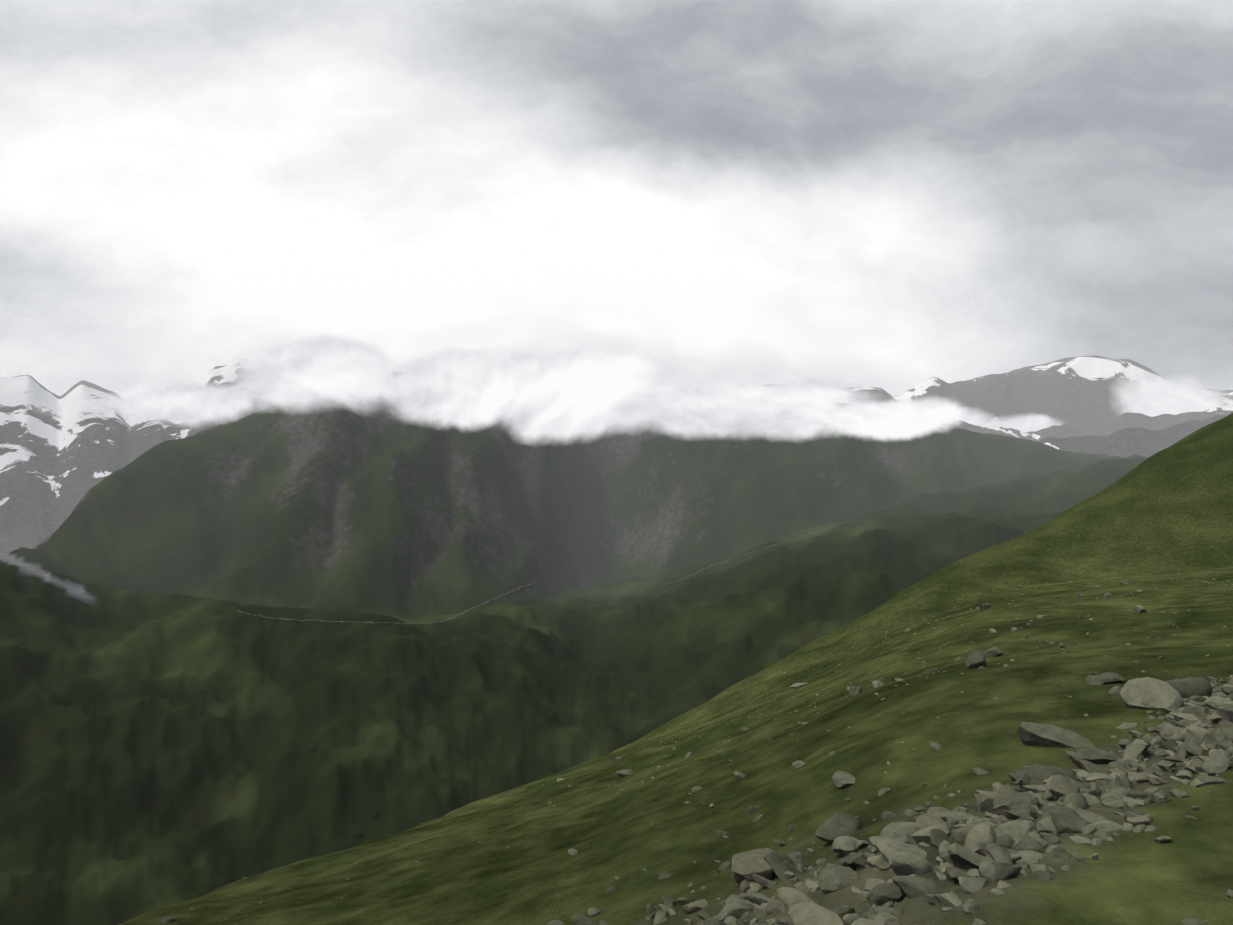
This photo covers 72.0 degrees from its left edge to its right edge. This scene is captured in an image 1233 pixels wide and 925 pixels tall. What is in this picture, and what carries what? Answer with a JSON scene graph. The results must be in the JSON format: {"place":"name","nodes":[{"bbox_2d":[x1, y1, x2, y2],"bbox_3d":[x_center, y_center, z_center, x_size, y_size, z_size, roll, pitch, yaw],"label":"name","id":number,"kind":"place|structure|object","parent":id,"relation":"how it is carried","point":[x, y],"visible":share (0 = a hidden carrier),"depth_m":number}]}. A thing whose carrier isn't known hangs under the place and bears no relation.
{"place":"outdoors","nodes":[
{"label":"outdoors","id":0,"kind":"place"},
{"bbox_2d":[238,565,598,623],"bbox_3d":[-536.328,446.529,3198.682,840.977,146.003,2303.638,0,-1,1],"label":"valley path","id":1,"kind":"structure","parent":0,"point":[398,622],"depth_m":2260.43},
{"bbox_2d":[0,355,1232,924],"bbox_3d":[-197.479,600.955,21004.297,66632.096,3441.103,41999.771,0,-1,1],"label":"mountains","id":2,"kind":"structure","parent":0,"point":[142,563],"depth_m":1569.87},
{"bbox_2d":[30,676,651,835],"bbox_3d":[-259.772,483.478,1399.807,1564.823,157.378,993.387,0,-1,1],"label":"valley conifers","id":3,"kind":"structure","parent":2,"relation":"on","point":[358,833],"depth_m":1502.29},
{"bbox_2d":[82,336,963,440],"bbox_3d":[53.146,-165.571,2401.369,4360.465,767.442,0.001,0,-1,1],"label":"cloud","id":4,"kind":"structure","parent":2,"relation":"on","point":[565,396],"depth_m":2407.82},
{"bbox_2d":[0,270,1232,432],"bbox_3d":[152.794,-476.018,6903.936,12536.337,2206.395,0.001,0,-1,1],"label":"cloud","id":5,"kind":"structure","parent":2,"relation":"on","point":[1142,406],"depth_m":6827.96},
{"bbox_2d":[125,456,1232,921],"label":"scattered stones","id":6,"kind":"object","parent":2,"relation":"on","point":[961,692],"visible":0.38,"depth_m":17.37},
{"bbox_2d":[160,582,1232,924],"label":"boulders","id":7,"kind":"object","parent":2,"relation":"on","point":[998,844],"visible":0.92,"depth_m":5.62},
{"bbox_2d":[663,520,849,584],"bbox_3d":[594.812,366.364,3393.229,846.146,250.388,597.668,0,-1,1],"label":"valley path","id":8,"kind":"structure","parent":2,"relation":"on","point":[756,551],"depth_m":3367.29},
{"bbox_2d":[0,0,1232,397],"bbox_3d":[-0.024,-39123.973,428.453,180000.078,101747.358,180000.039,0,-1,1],"label":"sky","id":9,"kind":"structure","parent":0,"point":[1078,154],"depth_m":79363.01},
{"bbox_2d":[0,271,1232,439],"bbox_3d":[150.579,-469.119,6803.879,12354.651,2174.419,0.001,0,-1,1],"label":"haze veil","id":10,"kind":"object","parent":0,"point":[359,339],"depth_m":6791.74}
]}

